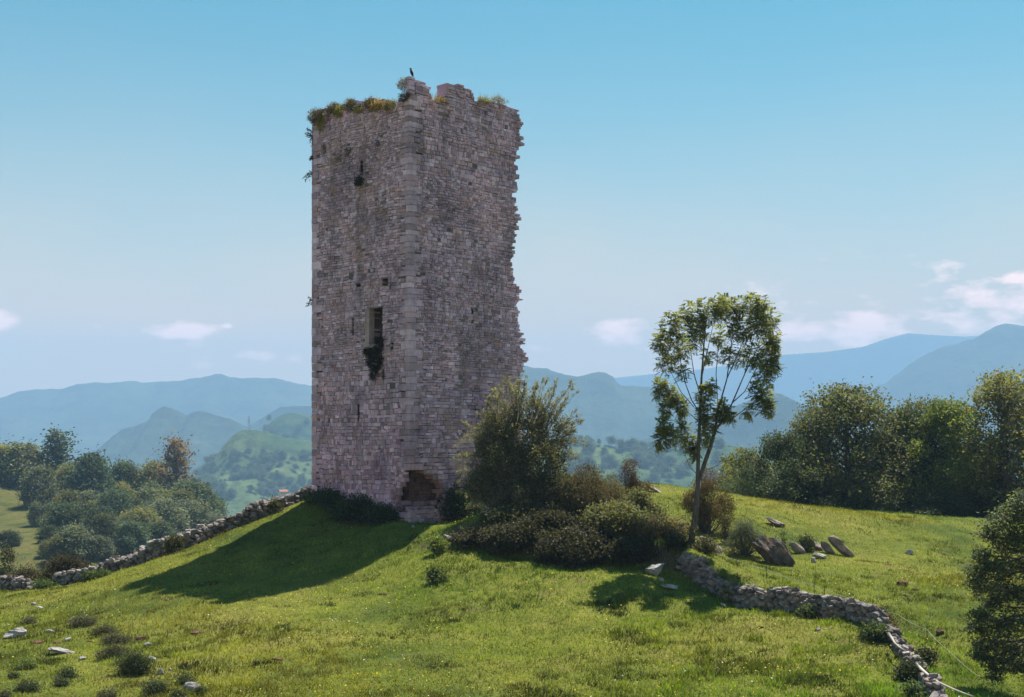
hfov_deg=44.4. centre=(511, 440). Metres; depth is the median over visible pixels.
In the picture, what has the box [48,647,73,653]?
boulder
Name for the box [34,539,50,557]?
broadleaf tree
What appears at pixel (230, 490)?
hillside tree
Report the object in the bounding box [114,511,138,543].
broadleaf tree
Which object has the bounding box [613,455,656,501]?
gorse bush
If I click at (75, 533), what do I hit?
broadleaf tree
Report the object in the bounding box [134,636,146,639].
molehill
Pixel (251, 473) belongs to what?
hillside tree
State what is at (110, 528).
broadleaf tree
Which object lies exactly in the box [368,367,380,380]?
ivy
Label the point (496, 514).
bramble bush
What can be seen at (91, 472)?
broadleaf tree
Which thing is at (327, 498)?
weed clump
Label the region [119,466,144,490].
broadleaf tree
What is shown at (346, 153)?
wall shrub
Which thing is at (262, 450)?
hillside tree
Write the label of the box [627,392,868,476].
hill
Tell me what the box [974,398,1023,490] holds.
oak tree
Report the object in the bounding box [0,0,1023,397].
sky
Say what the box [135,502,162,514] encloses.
broadleaf tree
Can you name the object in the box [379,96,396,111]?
grass tuft
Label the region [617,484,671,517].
gorse bush
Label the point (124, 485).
broadleaf tree
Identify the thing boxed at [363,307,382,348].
window
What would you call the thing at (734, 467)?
oak tree
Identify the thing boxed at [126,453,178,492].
broadleaf tree
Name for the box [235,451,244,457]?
hillside tree
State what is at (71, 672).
bush
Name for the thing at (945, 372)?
hill
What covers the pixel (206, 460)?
hillside tree
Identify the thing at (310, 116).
wall shrub
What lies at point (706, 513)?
gorse bush
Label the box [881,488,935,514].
hedge shrub
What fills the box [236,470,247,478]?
hillside tree
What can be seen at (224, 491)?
hillside tree
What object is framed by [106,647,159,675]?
bush
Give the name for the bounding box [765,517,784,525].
boulder
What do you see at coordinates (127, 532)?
broadleaf tree
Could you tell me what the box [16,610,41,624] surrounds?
bush
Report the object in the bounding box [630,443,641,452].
hillside tree
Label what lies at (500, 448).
hawthorn bush
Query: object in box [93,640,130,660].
bush
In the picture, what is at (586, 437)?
hillside tree
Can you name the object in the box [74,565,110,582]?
weed clump
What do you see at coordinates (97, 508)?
broadleaf tree
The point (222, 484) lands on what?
hillside tree
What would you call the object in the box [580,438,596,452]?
hillside tree
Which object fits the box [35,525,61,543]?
bush
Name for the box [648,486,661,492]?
boulder
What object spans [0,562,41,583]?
gorse bush
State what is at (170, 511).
broadleaf tree
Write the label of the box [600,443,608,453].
hillside tree
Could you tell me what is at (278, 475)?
hillside tree
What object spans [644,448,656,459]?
hillside tree
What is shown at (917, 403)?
oak tree
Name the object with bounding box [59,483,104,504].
broadleaf tree
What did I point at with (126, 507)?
broadleaf tree
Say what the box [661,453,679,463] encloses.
hillside tree
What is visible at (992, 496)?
hedge shrub
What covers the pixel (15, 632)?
boulder
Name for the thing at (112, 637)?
bush
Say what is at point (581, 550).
bramble bush
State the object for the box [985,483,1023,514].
hedge shrub
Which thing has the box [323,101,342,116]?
wall shrub
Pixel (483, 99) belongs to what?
grass tuft
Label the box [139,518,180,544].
bush
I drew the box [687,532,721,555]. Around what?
bramble bush
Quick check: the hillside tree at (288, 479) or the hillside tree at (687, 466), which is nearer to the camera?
the hillside tree at (687, 466)
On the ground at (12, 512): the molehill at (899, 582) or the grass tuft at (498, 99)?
the molehill at (899, 582)
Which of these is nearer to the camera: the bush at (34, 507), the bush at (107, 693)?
the bush at (107, 693)
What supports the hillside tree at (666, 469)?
on the hill at (684, 480)
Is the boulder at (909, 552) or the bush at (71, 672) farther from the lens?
the boulder at (909, 552)
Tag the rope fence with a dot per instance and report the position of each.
(833, 592)
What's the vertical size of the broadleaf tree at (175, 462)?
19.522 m
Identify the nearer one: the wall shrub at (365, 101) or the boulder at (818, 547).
the boulder at (818, 547)
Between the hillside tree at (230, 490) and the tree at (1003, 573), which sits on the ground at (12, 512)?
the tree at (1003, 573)
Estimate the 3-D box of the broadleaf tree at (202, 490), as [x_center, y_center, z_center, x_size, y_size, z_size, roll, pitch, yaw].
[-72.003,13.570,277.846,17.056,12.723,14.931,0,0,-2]
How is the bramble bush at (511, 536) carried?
on the ground at (12, 512)
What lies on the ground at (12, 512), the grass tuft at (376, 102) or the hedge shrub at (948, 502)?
the hedge shrub at (948, 502)
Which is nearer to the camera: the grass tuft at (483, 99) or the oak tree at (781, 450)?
the grass tuft at (483, 99)
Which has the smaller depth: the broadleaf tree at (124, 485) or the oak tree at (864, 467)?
the oak tree at (864, 467)
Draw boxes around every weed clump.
[28,577,58,589]
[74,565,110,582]
[297,483,346,508]
[321,488,375,524]
[358,500,404,525]
[421,560,451,584]
[424,530,454,556]
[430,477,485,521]
[717,575,750,603]
[775,526,793,552]
[794,598,818,618]
[796,531,817,551]
[890,673,926,696]
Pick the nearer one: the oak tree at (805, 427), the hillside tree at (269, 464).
the oak tree at (805, 427)
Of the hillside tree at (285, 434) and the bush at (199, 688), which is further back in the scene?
the hillside tree at (285, 434)
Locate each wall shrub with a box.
[306,107,324,123]
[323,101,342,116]
[341,98,356,112]
[344,144,352,156]
[354,175,363,186]
[361,95,373,110]
[396,77,406,91]
[397,90,412,103]
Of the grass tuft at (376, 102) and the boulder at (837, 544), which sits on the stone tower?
the grass tuft at (376, 102)
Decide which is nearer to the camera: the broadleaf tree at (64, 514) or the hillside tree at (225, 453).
the broadleaf tree at (64, 514)
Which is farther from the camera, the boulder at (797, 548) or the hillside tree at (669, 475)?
the hillside tree at (669, 475)
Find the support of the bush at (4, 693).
on the ground at (12, 512)
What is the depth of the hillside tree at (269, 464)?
1397.33 m
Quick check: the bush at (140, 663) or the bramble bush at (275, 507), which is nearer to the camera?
the bush at (140, 663)
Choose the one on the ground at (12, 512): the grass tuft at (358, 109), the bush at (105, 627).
the bush at (105, 627)
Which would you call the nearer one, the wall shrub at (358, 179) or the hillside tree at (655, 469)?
the wall shrub at (358, 179)
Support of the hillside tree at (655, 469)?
on the hill at (684, 480)
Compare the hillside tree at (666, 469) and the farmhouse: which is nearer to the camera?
the farmhouse
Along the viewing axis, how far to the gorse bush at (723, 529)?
55.44 m
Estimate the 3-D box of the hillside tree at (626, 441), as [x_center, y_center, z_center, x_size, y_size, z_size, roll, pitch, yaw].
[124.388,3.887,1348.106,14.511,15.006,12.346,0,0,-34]
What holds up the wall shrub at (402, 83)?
attached to the stone tower
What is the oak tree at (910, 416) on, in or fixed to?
on the ground at (12, 512)
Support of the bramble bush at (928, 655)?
on the ground at (12, 512)
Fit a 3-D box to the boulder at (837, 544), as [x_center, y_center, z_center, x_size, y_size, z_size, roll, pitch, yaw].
[14.783,4.787,56.467,1.201,1.027,0.432,0,0,0]
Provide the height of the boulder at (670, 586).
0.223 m
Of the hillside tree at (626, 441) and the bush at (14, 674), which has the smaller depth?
the bush at (14, 674)
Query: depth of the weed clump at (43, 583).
58.17 m
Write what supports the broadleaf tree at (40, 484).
on the ground at (12, 512)
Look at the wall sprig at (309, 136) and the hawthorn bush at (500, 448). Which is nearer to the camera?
the hawthorn bush at (500, 448)
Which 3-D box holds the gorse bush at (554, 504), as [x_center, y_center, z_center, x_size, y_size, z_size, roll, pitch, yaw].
[2.307,2.505,53.171,2.931,2.803,2.618,0,0,-16]
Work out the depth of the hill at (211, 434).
2810.43 m
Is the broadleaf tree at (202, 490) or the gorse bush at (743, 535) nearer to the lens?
the gorse bush at (743, 535)
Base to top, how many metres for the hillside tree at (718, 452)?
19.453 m
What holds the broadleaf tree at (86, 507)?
on the ground at (12, 512)
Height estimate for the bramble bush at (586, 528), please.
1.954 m
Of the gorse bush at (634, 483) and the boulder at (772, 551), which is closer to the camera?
the boulder at (772, 551)
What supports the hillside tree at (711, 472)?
on the hill at (684, 480)
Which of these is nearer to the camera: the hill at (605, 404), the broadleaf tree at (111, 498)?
the broadleaf tree at (111, 498)
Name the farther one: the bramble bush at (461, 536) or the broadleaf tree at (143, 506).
the broadleaf tree at (143, 506)
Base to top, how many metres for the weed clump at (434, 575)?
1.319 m
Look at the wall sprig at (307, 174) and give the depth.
61.90 m
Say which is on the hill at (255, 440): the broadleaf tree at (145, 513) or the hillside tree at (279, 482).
the hillside tree at (279, 482)
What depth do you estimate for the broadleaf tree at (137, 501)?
249.06 m
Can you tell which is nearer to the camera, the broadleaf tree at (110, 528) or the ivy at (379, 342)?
the ivy at (379, 342)
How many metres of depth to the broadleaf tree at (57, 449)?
298.60 m
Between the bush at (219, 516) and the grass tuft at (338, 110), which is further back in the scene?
the bush at (219, 516)
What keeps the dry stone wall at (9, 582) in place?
on the ground at (12, 512)
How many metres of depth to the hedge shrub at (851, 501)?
79.93 m
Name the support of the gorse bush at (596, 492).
on the ground at (12, 512)
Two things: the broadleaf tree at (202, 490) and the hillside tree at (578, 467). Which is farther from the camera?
the hillside tree at (578, 467)
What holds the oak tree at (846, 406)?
on the ground at (12, 512)
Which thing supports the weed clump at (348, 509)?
on the ground at (12, 512)
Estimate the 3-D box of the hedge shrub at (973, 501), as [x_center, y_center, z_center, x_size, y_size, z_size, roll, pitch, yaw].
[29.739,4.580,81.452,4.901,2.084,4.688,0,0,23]
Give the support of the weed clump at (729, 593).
on the ground at (12, 512)
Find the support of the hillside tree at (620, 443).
on the hill at (684, 480)
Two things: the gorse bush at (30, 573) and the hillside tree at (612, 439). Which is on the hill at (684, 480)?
the hillside tree at (612, 439)
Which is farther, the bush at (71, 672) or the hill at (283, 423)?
the hill at (283, 423)
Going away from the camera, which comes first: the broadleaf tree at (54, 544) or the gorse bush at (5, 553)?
the gorse bush at (5, 553)
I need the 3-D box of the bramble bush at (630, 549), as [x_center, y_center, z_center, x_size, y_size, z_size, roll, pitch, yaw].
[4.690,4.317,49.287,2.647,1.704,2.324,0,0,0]
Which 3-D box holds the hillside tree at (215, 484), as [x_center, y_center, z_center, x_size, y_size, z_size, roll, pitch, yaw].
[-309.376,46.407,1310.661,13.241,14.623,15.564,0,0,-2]
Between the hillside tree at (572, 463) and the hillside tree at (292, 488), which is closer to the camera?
the hillside tree at (572, 463)
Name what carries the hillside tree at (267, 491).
on the hill at (255, 440)
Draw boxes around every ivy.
[361,347,374,357]
[364,345,383,373]
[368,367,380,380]
[372,335,384,352]
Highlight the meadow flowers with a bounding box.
[2,491,977,696]
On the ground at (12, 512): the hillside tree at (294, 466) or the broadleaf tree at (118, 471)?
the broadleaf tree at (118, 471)
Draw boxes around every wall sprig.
[302,170,312,180]
[305,128,313,146]
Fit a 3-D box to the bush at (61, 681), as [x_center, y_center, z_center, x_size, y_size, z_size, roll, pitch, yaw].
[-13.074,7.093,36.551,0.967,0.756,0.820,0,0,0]
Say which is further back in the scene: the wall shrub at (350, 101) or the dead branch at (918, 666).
the wall shrub at (350, 101)
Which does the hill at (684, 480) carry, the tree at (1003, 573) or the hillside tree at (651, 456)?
the hillside tree at (651, 456)
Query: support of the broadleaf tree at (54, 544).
on the ground at (12, 512)
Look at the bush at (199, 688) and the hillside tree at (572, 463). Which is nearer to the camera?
the bush at (199, 688)
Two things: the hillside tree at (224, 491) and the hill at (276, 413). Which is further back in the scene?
the hill at (276, 413)
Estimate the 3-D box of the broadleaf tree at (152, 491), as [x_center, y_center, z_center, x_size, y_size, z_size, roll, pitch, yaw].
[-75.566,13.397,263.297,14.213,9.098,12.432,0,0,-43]
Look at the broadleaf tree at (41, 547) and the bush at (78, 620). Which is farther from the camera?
the broadleaf tree at (41, 547)
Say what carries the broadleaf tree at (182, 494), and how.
on the ground at (12, 512)
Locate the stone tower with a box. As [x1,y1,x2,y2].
[311,76,528,522]
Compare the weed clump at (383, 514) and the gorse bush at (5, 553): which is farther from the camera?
the gorse bush at (5, 553)
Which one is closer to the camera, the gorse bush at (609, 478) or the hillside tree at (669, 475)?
the gorse bush at (609, 478)
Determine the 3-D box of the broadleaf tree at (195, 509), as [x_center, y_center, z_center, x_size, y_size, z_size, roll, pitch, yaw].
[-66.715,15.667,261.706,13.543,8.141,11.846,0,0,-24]
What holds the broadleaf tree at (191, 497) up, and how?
on the ground at (12, 512)
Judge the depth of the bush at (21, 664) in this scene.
38.92 m
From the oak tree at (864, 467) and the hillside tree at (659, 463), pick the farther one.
the hillside tree at (659, 463)
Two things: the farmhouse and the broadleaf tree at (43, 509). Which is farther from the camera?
the farmhouse
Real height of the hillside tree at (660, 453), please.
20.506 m
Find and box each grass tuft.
[314,113,326,130]
[332,105,344,117]
[352,105,362,113]
[367,98,384,113]
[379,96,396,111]
[431,92,447,104]
[475,92,491,104]
[491,94,509,104]
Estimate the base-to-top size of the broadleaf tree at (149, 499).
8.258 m
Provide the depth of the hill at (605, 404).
3172.16 m
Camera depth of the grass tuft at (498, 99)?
61.08 m
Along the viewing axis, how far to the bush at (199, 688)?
34.93 m
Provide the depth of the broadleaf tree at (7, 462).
294.80 m
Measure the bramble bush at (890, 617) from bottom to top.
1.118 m
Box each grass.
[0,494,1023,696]
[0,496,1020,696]
[599,591,1014,696]
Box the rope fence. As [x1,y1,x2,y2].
[717,553,977,675]
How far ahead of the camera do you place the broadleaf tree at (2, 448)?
298.35 m
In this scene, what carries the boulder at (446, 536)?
on the ground at (12, 512)
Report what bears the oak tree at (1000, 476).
on the ground at (12, 512)
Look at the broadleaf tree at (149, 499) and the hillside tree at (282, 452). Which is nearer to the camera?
the broadleaf tree at (149, 499)
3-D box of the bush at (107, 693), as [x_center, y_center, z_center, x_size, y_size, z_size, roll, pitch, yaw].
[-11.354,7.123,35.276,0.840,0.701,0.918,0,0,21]
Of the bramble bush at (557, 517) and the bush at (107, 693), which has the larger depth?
the bramble bush at (557, 517)
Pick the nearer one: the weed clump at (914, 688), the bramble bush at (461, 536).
the weed clump at (914, 688)
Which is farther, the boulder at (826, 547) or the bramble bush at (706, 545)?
the boulder at (826, 547)
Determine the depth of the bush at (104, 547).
194.56 m
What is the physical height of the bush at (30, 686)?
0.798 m
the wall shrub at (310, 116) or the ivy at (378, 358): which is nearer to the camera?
the ivy at (378, 358)
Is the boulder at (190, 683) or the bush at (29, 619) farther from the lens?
the bush at (29, 619)
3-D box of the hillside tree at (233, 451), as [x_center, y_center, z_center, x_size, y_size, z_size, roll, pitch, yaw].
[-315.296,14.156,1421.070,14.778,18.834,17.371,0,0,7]
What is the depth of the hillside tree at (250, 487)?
1309.74 m
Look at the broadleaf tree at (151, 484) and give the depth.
271.66 m
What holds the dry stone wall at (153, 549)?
on the ground at (12, 512)
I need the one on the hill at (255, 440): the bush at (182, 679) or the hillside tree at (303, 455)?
the hillside tree at (303, 455)
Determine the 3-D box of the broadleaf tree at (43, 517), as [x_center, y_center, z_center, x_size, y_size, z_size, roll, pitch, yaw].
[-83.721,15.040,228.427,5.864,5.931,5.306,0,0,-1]
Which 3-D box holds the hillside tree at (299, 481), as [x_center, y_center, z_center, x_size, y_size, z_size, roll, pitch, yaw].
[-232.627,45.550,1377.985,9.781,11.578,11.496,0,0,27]
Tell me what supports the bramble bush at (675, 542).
on the ground at (12, 512)
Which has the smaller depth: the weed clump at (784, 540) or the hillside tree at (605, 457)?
the weed clump at (784, 540)
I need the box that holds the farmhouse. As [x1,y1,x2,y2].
[278,489,287,496]
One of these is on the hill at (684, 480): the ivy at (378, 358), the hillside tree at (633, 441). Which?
the hillside tree at (633, 441)
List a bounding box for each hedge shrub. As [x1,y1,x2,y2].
[747,490,797,501]
[776,480,818,504]
[831,491,888,510]
[856,486,924,513]
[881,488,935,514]
[905,490,989,517]
[942,495,1002,518]
[962,488,1011,517]
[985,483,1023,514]
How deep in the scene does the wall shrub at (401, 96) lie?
57.07 m
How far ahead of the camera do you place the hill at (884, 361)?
6251.86 m
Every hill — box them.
[0,374,312,463]
[54,406,249,482]
[181,413,316,478]
[198,430,311,515]
[249,406,315,430]
[519,366,710,446]
[533,442,852,493]
[614,333,977,412]
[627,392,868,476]
[852,323,1023,482]
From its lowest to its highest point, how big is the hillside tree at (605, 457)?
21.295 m
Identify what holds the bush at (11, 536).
on the ground at (12, 512)
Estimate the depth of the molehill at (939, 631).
42.21 m
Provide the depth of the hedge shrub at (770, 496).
80.22 m
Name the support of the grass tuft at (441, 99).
attached to the stone tower
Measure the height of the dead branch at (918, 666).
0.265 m
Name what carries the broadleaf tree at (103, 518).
on the ground at (12, 512)
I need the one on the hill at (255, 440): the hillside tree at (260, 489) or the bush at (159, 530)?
the hillside tree at (260, 489)
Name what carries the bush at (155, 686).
on the ground at (12, 512)
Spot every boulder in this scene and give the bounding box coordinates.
[3,627,26,638]
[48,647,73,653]
[182,682,198,691]
[444,534,468,546]
[645,563,663,575]
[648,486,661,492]
[661,584,677,589]
[699,535,721,553]
[751,535,794,565]
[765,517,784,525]
[788,541,805,553]
[812,553,826,558]
[813,542,822,550]
[821,541,834,554]
[828,535,854,556]
[905,549,912,554]
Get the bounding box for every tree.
[0,433,62,487]
[0,437,18,463]
[0,451,34,487]
[14,460,63,506]
[30,422,81,482]
[30,497,92,537]
[34,511,51,531]
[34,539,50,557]
[37,502,51,525]
[38,534,78,564]
[47,488,86,516]
[52,460,73,493]
[53,519,100,561]
[56,444,124,498]
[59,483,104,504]
[73,500,91,516]
[77,502,117,527]
[85,496,98,506]
[85,508,120,539]
[93,516,125,548]
[94,484,136,513]
[108,456,142,490]
[109,517,154,553]
[110,481,134,497]
[110,503,131,517]
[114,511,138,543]
[116,505,173,525]
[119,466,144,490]
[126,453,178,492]
[126,483,173,503]
[126,493,150,509]
[135,477,167,493]
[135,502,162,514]
[144,494,157,505]
[146,430,199,490]
[147,490,193,533]
[163,473,227,512]
[165,485,200,519]
[171,488,197,520]
[177,496,223,529]
[203,456,211,463]
[210,481,219,488]
[211,491,234,517]
[216,489,229,498]
[219,450,228,459]
[219,481,226,488]
[224,488,235,497]
[229,444,238,457]
[232,462,243,470]
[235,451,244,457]
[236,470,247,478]
[244,447,253,455]
[246,467,257,478]
[246,483,254,490]
[247,460,255,469]
[257,485,267,496]
[259,448,268,454]
[260,452,271,461]
[262,487,270,495]
[265,462,275,469]
[266,426,273,431]
[268,479,278,486]
[271,486,282,494]
[272,470,283,480]
[276,478,285,486]
[277,448,287,457]
[281,432,290,437]
[284,478,292,485]
[287,482,300,492]
[290,463,298,470]
[296,478,302,484]
[297,473,306,481]
[298,448,309,454]
[299,451,309,458]
[566,460,581,470]
[572,462,583,474]
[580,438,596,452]
[580,454,597,465]
[581,432,591,445]
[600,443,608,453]
[600,453,613,465]
[605,435,617,445]
[608,457,614,465]
[614,438,628,449]
[624,437,639,447]
[625,440,632,448]
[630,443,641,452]
[630,446,646,460]
[636,440,648,448]
[638,458,653,467]
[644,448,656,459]
[644,449,659,465]
[645,471,660,482]
[647,291,786,543]
[647,465,663,477]
[653,456,665,469]
[654,450,666,460]
[658,464,673,474]
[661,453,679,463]
[664,472,675,479]
[671,458,687,475]
[676,457,693,471]
[691,443,775,495]
[704,466,717,477]
[711,447,724,461]
[714,436,725,445]
[720,426,838,507]
[764,376,933,511]
[770,405,855,507]
[838,447,913,494]
[843,403,951,510]
[870,393,980,506]
[890,392,1012,516]
[936,364,1023,518]
[954,443,1021,494]
[957,488,1023,684]
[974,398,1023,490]
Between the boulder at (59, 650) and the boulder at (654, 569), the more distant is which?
the boulder at (654, 569)
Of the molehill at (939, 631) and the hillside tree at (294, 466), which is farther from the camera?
the hillside tree at (294, 466)
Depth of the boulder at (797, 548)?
55.71 m
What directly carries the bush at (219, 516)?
on the ground at (12, 512)
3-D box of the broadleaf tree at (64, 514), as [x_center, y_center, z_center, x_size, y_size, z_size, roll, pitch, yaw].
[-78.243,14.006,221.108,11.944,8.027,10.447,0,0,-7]
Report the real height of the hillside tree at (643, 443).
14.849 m
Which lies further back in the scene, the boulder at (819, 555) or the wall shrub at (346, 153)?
the wall shrub at (346, 153)
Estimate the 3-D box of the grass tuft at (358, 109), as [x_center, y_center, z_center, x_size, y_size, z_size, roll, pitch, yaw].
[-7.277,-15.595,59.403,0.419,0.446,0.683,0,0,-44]
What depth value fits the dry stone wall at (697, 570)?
43.35 m
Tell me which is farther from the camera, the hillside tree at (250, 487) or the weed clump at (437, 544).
the hillside tree at (250, 487)
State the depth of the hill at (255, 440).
1426.82 m
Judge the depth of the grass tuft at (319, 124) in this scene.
61.28 m
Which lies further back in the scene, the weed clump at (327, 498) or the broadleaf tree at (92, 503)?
the broadleaf tree at (92, 503)
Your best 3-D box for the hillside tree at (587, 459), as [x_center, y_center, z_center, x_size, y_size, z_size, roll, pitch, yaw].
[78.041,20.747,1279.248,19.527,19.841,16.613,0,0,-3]
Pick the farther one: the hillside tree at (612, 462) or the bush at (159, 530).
the hillside tree at (612, 462)
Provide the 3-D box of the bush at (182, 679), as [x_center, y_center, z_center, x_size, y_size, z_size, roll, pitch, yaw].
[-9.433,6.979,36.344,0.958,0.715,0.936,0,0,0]
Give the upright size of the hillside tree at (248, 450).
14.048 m
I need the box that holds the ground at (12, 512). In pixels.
[0,483,1023,696]
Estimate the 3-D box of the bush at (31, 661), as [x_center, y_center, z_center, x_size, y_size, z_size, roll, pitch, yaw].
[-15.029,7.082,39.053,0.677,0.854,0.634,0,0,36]
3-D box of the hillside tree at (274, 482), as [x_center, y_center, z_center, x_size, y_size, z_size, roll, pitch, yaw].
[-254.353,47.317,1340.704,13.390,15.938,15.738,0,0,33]
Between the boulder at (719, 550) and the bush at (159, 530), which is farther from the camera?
the bush at (159, 530)
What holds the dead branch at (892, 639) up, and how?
on the dry stone wall at (697, 570)
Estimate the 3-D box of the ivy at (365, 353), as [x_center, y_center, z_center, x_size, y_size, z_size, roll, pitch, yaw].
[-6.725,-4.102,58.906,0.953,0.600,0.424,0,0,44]
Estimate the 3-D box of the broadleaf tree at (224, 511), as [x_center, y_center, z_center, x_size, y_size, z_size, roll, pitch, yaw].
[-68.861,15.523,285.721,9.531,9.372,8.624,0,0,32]
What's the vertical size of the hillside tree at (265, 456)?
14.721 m
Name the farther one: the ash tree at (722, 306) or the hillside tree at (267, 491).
the hillside tree at (267, 491)
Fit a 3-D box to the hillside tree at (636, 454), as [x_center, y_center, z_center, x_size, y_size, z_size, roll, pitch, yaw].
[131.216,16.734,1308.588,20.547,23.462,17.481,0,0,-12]
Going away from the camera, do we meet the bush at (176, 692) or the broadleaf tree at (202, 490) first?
the bush at (176, 692)
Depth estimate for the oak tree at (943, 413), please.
81.64 m
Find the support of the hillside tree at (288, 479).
on the hill at (255, 440)
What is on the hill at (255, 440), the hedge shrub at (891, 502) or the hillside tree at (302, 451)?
the hillside tree at (302, 451)
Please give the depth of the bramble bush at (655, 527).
49.75 m
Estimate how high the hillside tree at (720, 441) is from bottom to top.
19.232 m
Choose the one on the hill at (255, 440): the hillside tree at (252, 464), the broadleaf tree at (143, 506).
the hillside tree at (252, 464)
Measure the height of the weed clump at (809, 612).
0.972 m
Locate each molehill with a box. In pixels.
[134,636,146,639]
[896,580,907,586]
[936,629,943,633]
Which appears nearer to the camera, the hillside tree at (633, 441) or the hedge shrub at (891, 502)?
the hedge shrub at (891, 502)
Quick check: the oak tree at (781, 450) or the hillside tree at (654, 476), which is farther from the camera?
the hillside tree at (654, 476)
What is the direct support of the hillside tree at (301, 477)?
on the hill at (255, 440)
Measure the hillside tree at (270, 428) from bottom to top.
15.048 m
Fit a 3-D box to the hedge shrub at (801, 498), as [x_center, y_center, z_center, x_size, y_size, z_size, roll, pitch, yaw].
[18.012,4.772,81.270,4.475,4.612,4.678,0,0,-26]
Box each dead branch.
[887,632,905,651]
[914,662,972,696]
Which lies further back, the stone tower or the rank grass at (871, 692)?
the stone tower
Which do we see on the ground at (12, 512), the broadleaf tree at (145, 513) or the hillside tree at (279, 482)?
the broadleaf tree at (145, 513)
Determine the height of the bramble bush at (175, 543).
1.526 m
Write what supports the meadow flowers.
on the ground at (12, 512)
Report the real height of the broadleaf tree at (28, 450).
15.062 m
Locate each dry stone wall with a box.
[0,575,35,590]
[52,485,313,584]
[676,551,947,696]
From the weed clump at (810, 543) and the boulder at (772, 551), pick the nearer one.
the boulder at (772, 551)
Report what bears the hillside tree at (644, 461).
on the hill at (684, 480)
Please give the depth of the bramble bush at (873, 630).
39.05 m
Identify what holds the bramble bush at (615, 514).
on the ground at (12, 512)
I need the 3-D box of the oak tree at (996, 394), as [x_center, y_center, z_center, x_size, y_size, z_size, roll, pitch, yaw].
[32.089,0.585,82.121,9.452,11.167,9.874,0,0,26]
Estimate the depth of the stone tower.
59.23 m
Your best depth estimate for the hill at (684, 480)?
1304.30 m
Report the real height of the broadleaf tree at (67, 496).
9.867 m
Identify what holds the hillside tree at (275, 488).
on the hill at (255, 440)
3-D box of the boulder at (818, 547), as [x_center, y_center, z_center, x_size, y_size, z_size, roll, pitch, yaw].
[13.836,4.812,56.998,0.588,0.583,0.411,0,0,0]
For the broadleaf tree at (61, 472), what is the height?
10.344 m
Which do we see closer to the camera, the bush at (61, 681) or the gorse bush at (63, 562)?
the bush at (61, 681)
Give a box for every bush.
[0,527,23,547]
[0,541,21,575]
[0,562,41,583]
[0,683,14,696]
[2,664,26,679]
[5,652,40,669]
[9,675,44,692]
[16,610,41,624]
[23,498,42,526]
[23,655,39,668]
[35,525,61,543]
[36,550,95,582]
[46,670,77,686]
[52,661,83,678]
[63,611,100,627]
[80,532,121,560]
[88,620,120,634]
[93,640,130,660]
[95,685,120,696]
[96,628,139,645]
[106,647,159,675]
[137,674,174,694]
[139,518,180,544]
[161,532,188,554]
[162,684,189,696]
[170,670,202,685]
[191,682,210,696]
[198,510,223,524]
[265,494,288,512]
[446,520,490,551]
[453,370,587,515]
[473,504,529,524]
[475,514,560,556]
[515,502,583,530]
[525,520,614,569]
[531,467,598,521]
[541,457,632,519]
[569,516,617,558]
[576,494,662,538]
[599,530,664,569]
[600,468,626,494]
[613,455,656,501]
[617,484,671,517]
[618,506,697,541]
[663,529,694,552]
[677,464,739,533]
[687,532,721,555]
[715,512,734,542]
[720,512,767,556]
[852,617,895,644]
[876,601,900,628]
[882,652,938,681]
[914,636,942,665]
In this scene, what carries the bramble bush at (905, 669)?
on the ground at (12, 512)
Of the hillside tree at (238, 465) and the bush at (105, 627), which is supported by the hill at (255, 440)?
the hillside tree at (238, 465)

